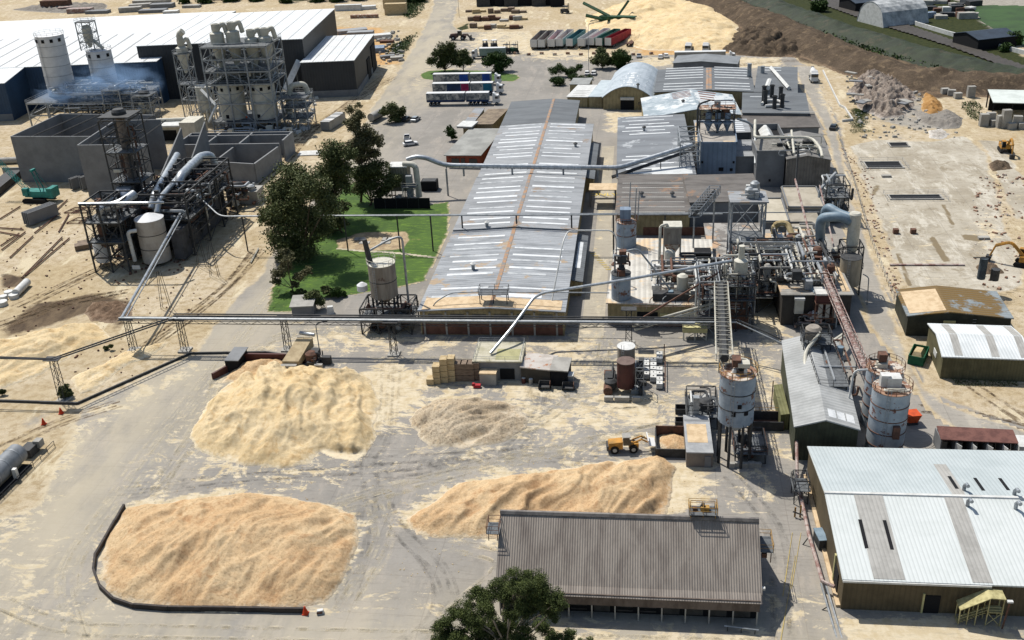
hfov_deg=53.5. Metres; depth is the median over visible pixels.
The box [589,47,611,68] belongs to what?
gum tree
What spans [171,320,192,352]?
pipe rack tower
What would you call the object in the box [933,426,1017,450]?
storage units
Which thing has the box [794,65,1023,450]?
site road
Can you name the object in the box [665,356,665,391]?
steel barrier
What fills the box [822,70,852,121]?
kerb wall
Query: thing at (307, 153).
panel stack
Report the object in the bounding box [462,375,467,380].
timber pack
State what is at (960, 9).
parked machine
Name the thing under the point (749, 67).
chimney
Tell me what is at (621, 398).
concrete block
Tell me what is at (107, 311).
soil pile
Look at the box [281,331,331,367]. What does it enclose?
chip hopper
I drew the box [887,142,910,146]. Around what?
open pit
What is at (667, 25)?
sawdust pile
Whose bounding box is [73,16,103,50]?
head frame
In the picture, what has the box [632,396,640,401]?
concrete block
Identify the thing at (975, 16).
parked machine
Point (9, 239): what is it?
steel beam
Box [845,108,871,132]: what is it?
weeds
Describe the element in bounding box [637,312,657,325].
door
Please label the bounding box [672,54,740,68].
loading shed
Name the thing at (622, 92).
arched store
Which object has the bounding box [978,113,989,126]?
block stack
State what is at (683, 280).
roof plant
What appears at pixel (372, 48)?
door
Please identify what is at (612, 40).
tipper trailer
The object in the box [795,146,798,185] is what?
leaning pole
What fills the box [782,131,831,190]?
corrugated tower
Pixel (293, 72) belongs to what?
conveyor chute
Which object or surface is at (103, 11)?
material stack
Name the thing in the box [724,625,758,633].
guard rail
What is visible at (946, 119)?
gravel pile
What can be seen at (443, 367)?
timber pack
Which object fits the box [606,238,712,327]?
dryer building
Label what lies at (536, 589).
gum tree
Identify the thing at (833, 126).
parked car
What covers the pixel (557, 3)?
dark stack
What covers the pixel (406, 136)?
parked car
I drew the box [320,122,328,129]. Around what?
door
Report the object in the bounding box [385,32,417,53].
weeds
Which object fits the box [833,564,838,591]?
door
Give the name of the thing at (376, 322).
rack girder
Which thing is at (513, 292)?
looped pipe
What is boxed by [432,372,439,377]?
timber pack
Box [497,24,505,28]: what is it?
timber stack
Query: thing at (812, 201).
flat store
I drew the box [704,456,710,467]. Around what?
door
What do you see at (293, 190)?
gum tree
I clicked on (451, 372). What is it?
timber pack
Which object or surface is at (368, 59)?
door
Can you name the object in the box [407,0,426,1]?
dark tree
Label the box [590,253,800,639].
road marking
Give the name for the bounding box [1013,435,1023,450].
storage units
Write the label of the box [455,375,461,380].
timber pack
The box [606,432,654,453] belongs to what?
wheel loader
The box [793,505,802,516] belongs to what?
pump stand
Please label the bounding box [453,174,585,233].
factory hall
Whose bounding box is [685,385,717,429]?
chip feeder
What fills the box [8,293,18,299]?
pipe fitting
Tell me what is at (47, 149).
concrete wall
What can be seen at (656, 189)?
press hall
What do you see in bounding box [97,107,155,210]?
chimney tower
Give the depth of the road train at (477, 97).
341.79 m
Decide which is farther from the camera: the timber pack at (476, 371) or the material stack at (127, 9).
the material stack at (127, 9)
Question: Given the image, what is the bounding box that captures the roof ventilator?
[470,262,475,269]
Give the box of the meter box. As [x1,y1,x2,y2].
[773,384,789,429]
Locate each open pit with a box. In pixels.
[859,157,908,168]
[883,190,948,200]
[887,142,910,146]
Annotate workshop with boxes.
[895,285,1013,335]
[926,323,1023,381]
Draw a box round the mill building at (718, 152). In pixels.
[695,120,736,174]
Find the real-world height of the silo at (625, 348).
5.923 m
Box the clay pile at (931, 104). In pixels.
[921,93,942,113]
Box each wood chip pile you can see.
[100,493,358,612]
[222,359,281,382]
[407,455,676,538]
[658,433,684,448]
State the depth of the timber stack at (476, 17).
487.25 m
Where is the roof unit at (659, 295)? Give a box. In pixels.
[652,290,688,300]
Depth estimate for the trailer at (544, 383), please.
169.04 m
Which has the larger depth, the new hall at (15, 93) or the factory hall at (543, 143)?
the new hall at (15, 93)
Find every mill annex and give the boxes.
[694,119,750,153]
[735,140,753,173]
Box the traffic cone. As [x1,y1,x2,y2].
[302,606,308,615]
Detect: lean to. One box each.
[570,234,587,295]
[585,143,598,191]
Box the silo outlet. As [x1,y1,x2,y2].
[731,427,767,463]
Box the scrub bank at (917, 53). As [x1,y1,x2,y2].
[741,0,1023,73]
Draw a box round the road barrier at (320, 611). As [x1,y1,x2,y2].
[316,608,323,614]
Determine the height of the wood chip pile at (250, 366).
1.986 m
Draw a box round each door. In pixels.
[163,130,176,140]
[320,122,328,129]
[366,56,371,78]
[370,42,376,72]
[500,369,514,378]
[620,100,633,109]
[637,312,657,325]
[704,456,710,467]
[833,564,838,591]
[922,595,940,612]
[943,320,955,323]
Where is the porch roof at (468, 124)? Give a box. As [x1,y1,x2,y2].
[456,121,477,128]
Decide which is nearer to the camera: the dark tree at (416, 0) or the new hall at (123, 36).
the new hall at (123, 36)
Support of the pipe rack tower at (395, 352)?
on the yard pavement
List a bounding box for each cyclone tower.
[171,29,203,116]
[198,20,287,131]
[696,99,735,134]
[718,245,756,331]
[815,203,864,294]
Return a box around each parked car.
[401,116,410,121]
[402,140,418,146]
[404,134,409,140]
[410,116,420,121]
[829,123,837,129]
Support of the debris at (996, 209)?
on the concrete slab at (954, 169)
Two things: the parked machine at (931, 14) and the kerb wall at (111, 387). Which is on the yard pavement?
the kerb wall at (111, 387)
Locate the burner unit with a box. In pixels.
[225,181,264,207]
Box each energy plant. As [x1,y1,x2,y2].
[78,151,238,272]
[86,192,135,247]
[143,161,232,210]
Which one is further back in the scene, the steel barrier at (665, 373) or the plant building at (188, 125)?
the plant building at (188, 125)
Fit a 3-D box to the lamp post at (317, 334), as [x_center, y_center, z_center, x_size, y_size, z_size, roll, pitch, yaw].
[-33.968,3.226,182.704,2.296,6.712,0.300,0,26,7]
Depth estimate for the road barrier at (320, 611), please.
122.81 m
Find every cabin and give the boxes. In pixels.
[568,371,573,380]
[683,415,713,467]
[813,527,826,549]
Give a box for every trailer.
[530,30,546,48]
[538,30,554,48]
[538,380,550,388]
[547,30,563,47]
[556,29,573,47]
[562,381,574,390]
[566,29,585,47]
[577,29,598,47]
[587,28,609,46]
[595,28,619,46]
[605,28,630,46]
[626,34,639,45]
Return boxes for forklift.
[482,39,487,46]
[491,39,497,46]
[503,41,512,53]
[509,41,519,53]
[560,3,571,13]
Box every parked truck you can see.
[471,47,505,58]
[674,50,735,59]
[685,42,691,50]
[702,42,709,49]
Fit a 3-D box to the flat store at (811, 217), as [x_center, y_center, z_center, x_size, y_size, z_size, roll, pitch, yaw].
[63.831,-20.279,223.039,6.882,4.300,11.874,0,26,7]
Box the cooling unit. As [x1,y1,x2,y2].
[818,172,853,221]
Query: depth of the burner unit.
259.70 m
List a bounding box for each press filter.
[793,276,814,326]
[794,287,836,329]
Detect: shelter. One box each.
[289,295,316,313]
[985,89,1023,111]
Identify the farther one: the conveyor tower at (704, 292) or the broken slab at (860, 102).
the broken slab at (860, 102)
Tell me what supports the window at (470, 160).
in the office building at (473, 145)
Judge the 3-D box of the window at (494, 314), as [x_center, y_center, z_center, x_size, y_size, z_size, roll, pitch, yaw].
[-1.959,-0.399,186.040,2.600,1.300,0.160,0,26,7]
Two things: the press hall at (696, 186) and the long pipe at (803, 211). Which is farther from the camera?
the press hall at (696, 186)
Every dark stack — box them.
[476,0,489,6]
[490,0,494,5]
[495,0,503,5]
[504,0,517,6]
[518,0,522,5]
[523,0,531,5]
[532,0,545,6]
[550,0,564,6]
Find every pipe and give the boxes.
[0,157,16,163]
[12,278,30,294]
[118,317,694,323]
[121,209,183,316]
[126,199,195,316]
[152,317,736,322]
[173,313,717,318]
[173,315,735,321]
[203,200,819,251]
[433,291,608,305]
[489,259,732,353]
[551,230,616,300]
[632,302,717,326]
[634,306,713,330]
[639,271,719,318]
[737,319,783,343]
[794,178,818,270]
[795,440,842,637]
[819,185,837,263]
[973,257,999,281]
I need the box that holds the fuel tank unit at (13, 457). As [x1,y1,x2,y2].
[0,437,54,497]
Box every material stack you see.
[39,0,71,7]
[66,7,93,13]
[85,9,110,13]
[118,6,142,12]
[128,2,151,7]
[132,0,171,3]
[138,8,168,13]
[149,2,175,7]
[162,9,179,13]
[182,4,201,7]
[334,4,361,10]
[337,27,367,34]
[347,30,374,34]
[350,14,378,18]
[361,5,375,9]
[374,32,390,38]
[375,45,384,52]
[379,39,393,42]
[380,54,394,58]
[383,0,406,8]
[384,2,407,14]
[390,55,402,60]
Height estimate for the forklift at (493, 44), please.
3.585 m
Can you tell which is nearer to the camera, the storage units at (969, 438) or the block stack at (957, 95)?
the storage units at (969, 438)
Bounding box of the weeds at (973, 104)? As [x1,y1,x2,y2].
[961,101,981,120]
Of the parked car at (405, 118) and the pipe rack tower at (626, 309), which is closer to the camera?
the pipe rack tower at (626, 309)
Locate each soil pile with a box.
[85,301,133,322]
[723,23,800,56]
[976,262,1003,273]
[989,160,1012,170]
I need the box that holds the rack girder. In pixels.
[119,316,718,328]
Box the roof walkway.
[805,339,858,396]
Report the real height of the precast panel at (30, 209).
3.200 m
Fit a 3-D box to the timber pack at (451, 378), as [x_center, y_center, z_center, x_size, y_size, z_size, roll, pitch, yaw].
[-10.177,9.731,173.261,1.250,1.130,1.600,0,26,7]
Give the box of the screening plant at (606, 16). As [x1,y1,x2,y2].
[583,0,636,20]
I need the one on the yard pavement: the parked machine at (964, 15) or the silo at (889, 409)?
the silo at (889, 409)
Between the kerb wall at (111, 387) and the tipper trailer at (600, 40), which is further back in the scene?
the tipper trailer at (600, 40)
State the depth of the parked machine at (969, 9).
452.59 m
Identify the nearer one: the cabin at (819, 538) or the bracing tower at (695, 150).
the cabin at (819, 538)
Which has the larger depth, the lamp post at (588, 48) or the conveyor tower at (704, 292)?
the lamp post at (588, 48)
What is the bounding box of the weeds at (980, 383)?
[952,378,1017,386]
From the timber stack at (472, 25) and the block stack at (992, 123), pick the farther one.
the timber stack at (472, 25)
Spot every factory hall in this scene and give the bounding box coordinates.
[417,228,577,335]
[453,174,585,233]
[478,122,593,189]
[501,99,579,125]
[641,89,741,130]
[654,67,753,107]
[742,93,809,115]
[754,66,797,92]
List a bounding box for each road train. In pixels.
[426,91,500,105]
[432,72,501,83]
[432,81,503,94]
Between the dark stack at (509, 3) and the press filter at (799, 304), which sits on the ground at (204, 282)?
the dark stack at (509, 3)
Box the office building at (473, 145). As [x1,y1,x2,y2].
[444,128,498,162]
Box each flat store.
[566,85,596,107]
[569,78,592,91]
[588,80,610,107]
[757,197,789,228]
[781,186,823,215]
[786,209,817,228]
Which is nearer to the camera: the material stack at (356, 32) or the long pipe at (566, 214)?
the long pipe at (566, 214)
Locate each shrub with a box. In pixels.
[0,389,6,394]
[56,384,73,397]
[103,344,113,349]
[290,288,306,295]
[302,289,325,307]
[320,285,330,296]
[330,286,346,297]
[443,124,457,139]
[547,63,567,75]
[549,76,565,85]
[565,63,583,75]
[568,73,593,79]
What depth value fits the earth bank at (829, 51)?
362.29 m
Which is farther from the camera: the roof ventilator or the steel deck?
the steel deck
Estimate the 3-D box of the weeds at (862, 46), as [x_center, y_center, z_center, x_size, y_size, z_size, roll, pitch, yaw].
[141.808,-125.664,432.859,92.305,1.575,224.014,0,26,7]
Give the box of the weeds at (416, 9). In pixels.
[402,2,426,18]
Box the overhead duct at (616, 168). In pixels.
[406,143,692,195]
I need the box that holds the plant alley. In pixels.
[577,146,613,337]
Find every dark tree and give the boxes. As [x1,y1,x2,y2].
[177,0,261,3]
[278,0,359,2]
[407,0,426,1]
[809,0,828,11]
[997,42,1014,51]
[1006,31,1023,44]
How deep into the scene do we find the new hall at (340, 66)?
361.79 m
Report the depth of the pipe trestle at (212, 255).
217.12 m
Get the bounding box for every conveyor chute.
[200,88,217,121]
[282,59,300,91]
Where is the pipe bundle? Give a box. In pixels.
[207,124,296,132]
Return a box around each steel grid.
[64,207,93,212]
[66,217,89,223]
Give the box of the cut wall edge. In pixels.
[890,264,964,265]
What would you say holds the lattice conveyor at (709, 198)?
on the yard pavement
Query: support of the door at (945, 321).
in the workshop at (917, 309)
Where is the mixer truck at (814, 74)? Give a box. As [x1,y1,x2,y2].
[809,66,818,82]
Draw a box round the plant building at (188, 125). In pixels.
[156,116,208,140]
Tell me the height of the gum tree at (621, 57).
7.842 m
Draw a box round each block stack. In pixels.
[940,87,949,93]
[947,89,955,95]
[953,92,962,98]
[966,85,975,97]
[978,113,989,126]
[986,111,996,124]
[989,119,995,126]
[995,115,1002,127]
[1001,109,1012,128]
[1006,122,1017,129]
[1013,115,1022,127]
[1017,122,1023,129]
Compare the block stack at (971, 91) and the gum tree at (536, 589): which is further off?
the block stack at (971, 91)
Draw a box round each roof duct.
[761,78,779,106]
[769,66,790,89]
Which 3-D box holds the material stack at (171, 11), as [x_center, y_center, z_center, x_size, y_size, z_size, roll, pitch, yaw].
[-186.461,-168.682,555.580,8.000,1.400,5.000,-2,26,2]
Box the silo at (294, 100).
[279,81,316,129]
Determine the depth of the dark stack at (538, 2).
518.25 m
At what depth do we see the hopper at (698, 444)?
148.44 m
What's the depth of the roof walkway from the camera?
157.38 m
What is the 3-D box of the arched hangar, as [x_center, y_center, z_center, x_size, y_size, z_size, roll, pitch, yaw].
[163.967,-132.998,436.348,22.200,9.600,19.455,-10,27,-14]
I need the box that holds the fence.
[839,137,895,299]
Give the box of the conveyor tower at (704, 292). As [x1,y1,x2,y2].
[693,256,719,337]
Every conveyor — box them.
[611,148,693,178]
[688,185,720,247]
[714,280,733,372]
[819,269,868,398]
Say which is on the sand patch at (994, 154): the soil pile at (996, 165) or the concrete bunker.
the soil pile at (996, 165)
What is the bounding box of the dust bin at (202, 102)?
[187,80,219,125]
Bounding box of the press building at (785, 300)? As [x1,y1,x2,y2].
[762,229,853,324]
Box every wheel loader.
[449,30,474,39]
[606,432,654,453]
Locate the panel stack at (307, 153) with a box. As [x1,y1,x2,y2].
[297,150,318,155]
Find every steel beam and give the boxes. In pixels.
[0,206,20,218]
[0,227,23,229]
[0,233,19,245]
[1,231,25,249]
[9,235,32,257]
[21,237,61,277]
[25,237,69,275]
[34,213,59,232]
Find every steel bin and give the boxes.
[655,425,685,457]
[675,404,685,414]
[675,417,682,425]
[752,407,783,430]
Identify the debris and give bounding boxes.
[2,204,200,375]
[93,453,702,600]
[116,207,232,274]
[277,96,318,133]
[376,30,404,65]
[841,148,900,298]
[846,75,957,137]
[972,174,1023,296]
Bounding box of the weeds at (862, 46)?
[742,0,958,70]
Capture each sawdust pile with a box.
[189,361,381,468]
[585,0,738,50]
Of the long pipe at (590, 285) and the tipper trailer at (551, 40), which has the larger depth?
the tipper trailer at (551, 40)
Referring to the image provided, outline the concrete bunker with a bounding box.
[211,347,305,378]
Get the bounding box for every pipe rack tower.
[42,356,72,400]
[118,319,140,350]
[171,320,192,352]
[277,315,291,351]
[382,321,400,356]
[621,307,636,343]
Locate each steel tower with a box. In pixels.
[100,82,131,112]
[130,88,161,117]
[726,180,768,258]
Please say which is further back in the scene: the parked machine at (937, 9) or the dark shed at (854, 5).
the dark shed at (854, 5)
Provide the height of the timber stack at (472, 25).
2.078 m
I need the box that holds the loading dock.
[682,323,706,340]
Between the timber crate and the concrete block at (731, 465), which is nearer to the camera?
the concrete block at (731, 465)
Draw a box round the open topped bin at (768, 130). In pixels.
[750,124,783,140]
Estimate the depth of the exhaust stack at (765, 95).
301.07 m
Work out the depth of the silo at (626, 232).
207.74 m
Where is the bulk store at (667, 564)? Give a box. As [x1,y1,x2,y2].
[496,509,764,625]
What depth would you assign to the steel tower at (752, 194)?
200.28 m
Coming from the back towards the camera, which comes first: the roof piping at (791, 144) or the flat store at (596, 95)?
the flat store at (596, 95)
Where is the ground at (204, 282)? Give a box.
[0,0,1023,514]
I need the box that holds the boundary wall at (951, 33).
[914,21,1023,54]
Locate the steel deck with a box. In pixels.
[24,79,164,125]
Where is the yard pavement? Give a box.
[0,0,1023,639]
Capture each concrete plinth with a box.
[881,174,891,177]
[892,228,898,233]
[910,228,916,233]
[977,236,989,239]
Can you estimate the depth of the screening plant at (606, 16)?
463.01 m
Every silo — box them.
[33,29,74,96]
[84,44,117,82]
[126,213,171,263]
[279,81,316,129]
[357,236,409,324]
[611,248,672,301]
[615,182,639,248]
[617,341,634,358]
[617,356,634,389]
[716,354,758,468]
[839,253,868,304]
[848,351,905,427]
[865,371,913,447]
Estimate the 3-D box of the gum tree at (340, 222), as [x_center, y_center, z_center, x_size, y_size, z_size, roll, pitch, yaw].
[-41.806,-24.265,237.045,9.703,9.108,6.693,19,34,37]
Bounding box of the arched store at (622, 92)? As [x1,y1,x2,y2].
[602,62,657,109]
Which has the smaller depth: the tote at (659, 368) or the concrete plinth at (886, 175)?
the tote at (659, 368)
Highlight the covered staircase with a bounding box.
[954,588,1006,626]
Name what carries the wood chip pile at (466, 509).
on the yard pavement
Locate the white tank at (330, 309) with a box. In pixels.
[327,305,333,313]
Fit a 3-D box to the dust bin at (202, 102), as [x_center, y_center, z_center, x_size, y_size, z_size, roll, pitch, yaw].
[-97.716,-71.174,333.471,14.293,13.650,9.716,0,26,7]
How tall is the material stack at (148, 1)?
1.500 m
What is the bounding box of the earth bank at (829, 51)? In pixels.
[686,0,1023,97]
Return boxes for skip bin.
[907,344,928,366]
[907,409,921,425]
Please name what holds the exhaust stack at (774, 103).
on the factory hall at (795, 104)
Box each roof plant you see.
[647,249,733,294]
[731,236,806,312]
[770,220,838,289]
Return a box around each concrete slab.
[847,136,1023,293]
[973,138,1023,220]
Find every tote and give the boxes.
[644,371,649,379]
[650,357,656,361]
[650,374,656,382]
[656,351,662,356]
[656,355,662,363]
[656,366,662,370]
[656,371,662,376]
[656,376,662,380]
[656,380,662,389]
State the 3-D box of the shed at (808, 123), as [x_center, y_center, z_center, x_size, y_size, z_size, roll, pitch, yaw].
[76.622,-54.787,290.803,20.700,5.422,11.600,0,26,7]
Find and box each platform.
[486,515,500,540]
[760,529,773,562]
[790,469,810,504]
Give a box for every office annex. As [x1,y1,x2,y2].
[463,108,484,133]
[473,109,507,127]
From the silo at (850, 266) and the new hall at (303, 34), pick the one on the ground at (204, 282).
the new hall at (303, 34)
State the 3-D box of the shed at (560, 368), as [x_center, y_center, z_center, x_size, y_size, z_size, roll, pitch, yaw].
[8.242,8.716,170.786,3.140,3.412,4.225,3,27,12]
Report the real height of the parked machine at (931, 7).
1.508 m
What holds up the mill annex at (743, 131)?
on the yard pavement
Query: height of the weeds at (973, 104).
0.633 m
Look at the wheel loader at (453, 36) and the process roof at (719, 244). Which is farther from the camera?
the wheel loader at (453, 36)
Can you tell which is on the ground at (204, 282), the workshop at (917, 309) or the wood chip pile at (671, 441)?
the workshop at (917, 309)
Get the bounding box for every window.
[451,158,458,162]
[469,159,476,162]
[494,314,507,317]
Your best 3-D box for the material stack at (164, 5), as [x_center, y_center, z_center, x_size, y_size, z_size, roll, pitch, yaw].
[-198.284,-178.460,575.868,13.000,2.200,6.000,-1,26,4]
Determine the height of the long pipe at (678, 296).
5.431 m
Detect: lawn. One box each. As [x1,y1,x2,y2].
[266,181,450,311]
[420,70,519,80]
[966,5,1023,46]
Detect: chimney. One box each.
[747,63,751,76]
[760,66,764,73]
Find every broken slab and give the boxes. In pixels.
[855,100,866,103]
[899,99,913,102]
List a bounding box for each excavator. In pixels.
[986,241,1023,267]
[997,138,1014,158]
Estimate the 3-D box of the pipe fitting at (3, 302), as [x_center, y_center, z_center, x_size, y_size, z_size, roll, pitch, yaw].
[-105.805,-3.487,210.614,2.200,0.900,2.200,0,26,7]
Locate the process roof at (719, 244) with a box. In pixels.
[703,223,760,264]
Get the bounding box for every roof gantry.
[478,284,508,303]
[688,498,717,518]
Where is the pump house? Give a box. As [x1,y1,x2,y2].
[472,338,525,380]
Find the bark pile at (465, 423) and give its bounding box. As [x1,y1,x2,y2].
[409,397,528,448]
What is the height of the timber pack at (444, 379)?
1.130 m
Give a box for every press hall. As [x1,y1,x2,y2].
[615,174,704,234]
[616,114,695,178]
[683,173,757,225]
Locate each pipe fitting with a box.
[0,294,7,299]
[0,299,7,306]
[4,289,11,295]
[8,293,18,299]
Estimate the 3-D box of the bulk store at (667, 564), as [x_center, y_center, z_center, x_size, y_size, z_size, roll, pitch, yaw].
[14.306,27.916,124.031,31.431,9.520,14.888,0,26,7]
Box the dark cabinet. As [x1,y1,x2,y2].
[694,248,711,263]
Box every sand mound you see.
[0,323,110,388]
[71,342,166,393]
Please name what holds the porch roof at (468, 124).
on the office annex at (475, 114)
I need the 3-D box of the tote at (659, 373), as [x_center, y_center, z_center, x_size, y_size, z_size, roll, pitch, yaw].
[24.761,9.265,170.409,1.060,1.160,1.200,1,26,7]
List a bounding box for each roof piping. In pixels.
[633,295,732,308]
[737,118,823,164]
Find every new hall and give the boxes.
[0,11,235,108]
[0,67,33,120]
[136,8,337,98]
[300,34,376,97]
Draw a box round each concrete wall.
[10,112,160,181]
[77,119,167,197]
[160,122,210,187]
[183,131,295,163]
[217,146,281,182]
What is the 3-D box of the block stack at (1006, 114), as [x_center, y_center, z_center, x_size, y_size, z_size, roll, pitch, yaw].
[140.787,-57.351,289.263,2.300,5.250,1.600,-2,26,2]
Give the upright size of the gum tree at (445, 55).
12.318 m
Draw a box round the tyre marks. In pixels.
[0,60,1023,441]
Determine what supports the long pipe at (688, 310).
attached to the conveyor tower at (704, 292)
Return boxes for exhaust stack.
[761,85,766,101]
[763,89,768,104]
[770,84,774,97]
[772,95,777,108]
[778,86,783,99]
[780,94,785,107]
[836,345,843,356]
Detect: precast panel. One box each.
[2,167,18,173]
[21,202,49,223]
[23,202,52,224]
[25,202,53,224]
[27,203,58,225]
[68,173,83,188]
[70,174,83,189]
[80,176,86,189]
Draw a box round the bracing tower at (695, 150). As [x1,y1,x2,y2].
[677,126,700,167]
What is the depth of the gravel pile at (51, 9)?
584.54 m
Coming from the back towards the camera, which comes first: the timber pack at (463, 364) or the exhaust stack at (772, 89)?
the exhaust stack at (772, 89)
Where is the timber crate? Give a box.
[74,240,92,250]
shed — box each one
[421,178,438,190]
[520,352,557,383]
[549,356,571,385]
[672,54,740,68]
[741,114,819,136]
[781,336,860,459]
[839,0,875,10]
[952,28,1018,49]
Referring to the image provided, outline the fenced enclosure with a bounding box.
[373,198,430,208]
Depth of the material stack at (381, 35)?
459.07 m
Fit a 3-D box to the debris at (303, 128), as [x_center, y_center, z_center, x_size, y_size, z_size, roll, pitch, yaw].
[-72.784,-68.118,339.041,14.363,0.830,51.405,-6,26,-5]
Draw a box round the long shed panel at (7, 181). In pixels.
[0,170,20,194]
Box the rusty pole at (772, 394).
[771,381,773,409]
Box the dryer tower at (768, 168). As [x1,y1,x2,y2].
[751,138,785,186]
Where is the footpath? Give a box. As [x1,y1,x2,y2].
[336,248,436,257]
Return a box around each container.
[320,112,345,130]
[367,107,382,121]
[479,368,497,385]
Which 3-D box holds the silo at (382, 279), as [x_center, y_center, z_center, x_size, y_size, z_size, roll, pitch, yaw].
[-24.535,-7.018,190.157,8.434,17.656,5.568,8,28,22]
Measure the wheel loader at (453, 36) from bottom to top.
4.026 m
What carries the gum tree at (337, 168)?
on the lawn at (331, 265)
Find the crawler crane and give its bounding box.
[0,154,59,203]
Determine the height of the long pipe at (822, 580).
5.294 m
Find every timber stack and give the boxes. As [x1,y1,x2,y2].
[469,23,476,27]
[472,9,479,13]
[473,15,480,20]
[481,16,489,20]
[484,24,490,29]
[488,8,493,13]
[488,15,495,20]
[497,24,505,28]
[509,24,518,28]
[511,9,519,13]
[513,15,521,20]
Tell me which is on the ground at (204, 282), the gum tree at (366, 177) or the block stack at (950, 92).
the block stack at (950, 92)
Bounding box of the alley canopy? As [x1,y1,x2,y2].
[589,183,616,206]
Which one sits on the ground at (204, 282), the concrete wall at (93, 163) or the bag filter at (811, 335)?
the concrete wall at (93, 163)
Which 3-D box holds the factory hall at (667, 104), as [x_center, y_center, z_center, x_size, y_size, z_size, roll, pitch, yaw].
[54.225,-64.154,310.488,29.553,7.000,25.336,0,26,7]
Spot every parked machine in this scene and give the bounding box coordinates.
[923,0,933,4]
[927,5,936,9]
[928,11,935,17]
[933,8,941,11]
[934,0,946,3]
[934,14,947,18]
[940,12,954,16]
[942,6,951,11]
[949,4,963,11]
[955,7,964,10]
[957,11,975,18]
[964,8,974,10]
[965,0,982,5]
[972,12,978,18]
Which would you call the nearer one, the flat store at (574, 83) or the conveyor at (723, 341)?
the conveyor at (723, 341)
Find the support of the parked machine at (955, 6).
on the ground at (204, 282)
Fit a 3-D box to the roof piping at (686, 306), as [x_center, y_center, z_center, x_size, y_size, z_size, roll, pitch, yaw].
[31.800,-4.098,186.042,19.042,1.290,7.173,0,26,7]
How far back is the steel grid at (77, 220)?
255.34 m
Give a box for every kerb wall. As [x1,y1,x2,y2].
[0,351,321,404]
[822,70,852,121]
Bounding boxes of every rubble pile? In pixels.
[848,69,915,117]
[928,129,949,138]
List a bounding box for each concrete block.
[604,395,612,401]
[614,396,628,401]
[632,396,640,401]
[729,462,734,468]
[735,461,739,467]
[742,462,747,468]
[748,461,754,467]
[755,462,761,468]
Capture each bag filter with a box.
[387,161,421,197]
[658,221,681,263]
[799,323,845,363]
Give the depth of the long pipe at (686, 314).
180.02 m
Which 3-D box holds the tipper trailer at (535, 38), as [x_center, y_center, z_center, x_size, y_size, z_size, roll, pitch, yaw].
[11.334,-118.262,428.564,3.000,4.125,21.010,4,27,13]
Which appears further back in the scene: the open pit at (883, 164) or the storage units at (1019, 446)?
the open pit at (883, 164)
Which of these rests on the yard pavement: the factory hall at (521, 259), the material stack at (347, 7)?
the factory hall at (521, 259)
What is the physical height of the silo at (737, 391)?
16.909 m
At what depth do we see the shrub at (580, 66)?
370.96 m
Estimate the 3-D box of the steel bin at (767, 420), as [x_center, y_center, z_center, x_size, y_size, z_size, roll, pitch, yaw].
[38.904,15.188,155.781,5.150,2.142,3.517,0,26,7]
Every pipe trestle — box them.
[156,270,171,307]
[192,226,206,266]
[205,236,219,276]
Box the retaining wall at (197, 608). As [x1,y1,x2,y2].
[92,504,303,612]
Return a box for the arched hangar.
[857,0,928,27]
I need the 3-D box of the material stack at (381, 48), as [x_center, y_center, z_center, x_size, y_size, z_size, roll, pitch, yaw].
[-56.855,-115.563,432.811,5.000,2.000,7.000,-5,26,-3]
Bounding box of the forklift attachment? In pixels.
[472,382,480,387]
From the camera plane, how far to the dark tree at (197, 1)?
582.19 m
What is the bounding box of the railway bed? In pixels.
[811,0,1023,67]
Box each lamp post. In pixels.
[315,321,326,347]
[588,23,593,70]
[1001,600,1013,628]
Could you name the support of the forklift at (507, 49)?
on the yard pavement
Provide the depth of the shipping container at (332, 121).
323.71 m
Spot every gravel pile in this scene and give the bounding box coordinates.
[14,2,106,12]
[910,109,962,128]
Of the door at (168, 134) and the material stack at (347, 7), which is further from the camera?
the material stack at (347, 7)
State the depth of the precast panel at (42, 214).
255.76 m
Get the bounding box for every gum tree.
[255,159,345,265]
[269,247,313,290]
[311,138,358,202]
[323,199,351,232]
[341,109,384,201]
[343,102,362,121]
[350,158,402,205]
[378,101,406,122]
[426,41,460,71]
[428,566,593,639]
[452,48,475,71]
[481,50,514,72]
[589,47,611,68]
[607,48,632,68]
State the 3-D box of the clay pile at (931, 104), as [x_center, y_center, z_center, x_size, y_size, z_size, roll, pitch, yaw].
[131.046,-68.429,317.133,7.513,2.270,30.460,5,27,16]
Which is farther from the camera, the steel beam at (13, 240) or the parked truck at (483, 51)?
the parked truck at (483, 51)
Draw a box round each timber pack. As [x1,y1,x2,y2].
[426,375,433,384]
[432,362,439,371]
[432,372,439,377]
[434,377,440,383]
[439,355,446,364]
[440,365,447,370]
[440,371,447,376]
[441,377,448,382]
[446,354,454,363]
[447,364,454,369]
[447,370,454,375]
[448,376,455,381]
[454,360,460,369]
[455,370,461,375]
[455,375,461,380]
[460,360,466,369]
[461,370,467,375]
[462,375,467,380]
[466,360,473,369]
[468,370,473,375]
[468,375,474,380]
[473,363,479,368]
[474,369,479,374]
[474,375,479,380]
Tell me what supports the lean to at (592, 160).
on the yard pavement
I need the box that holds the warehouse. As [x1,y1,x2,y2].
[803,446,1023,615]
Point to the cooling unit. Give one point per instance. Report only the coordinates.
(837, 194)

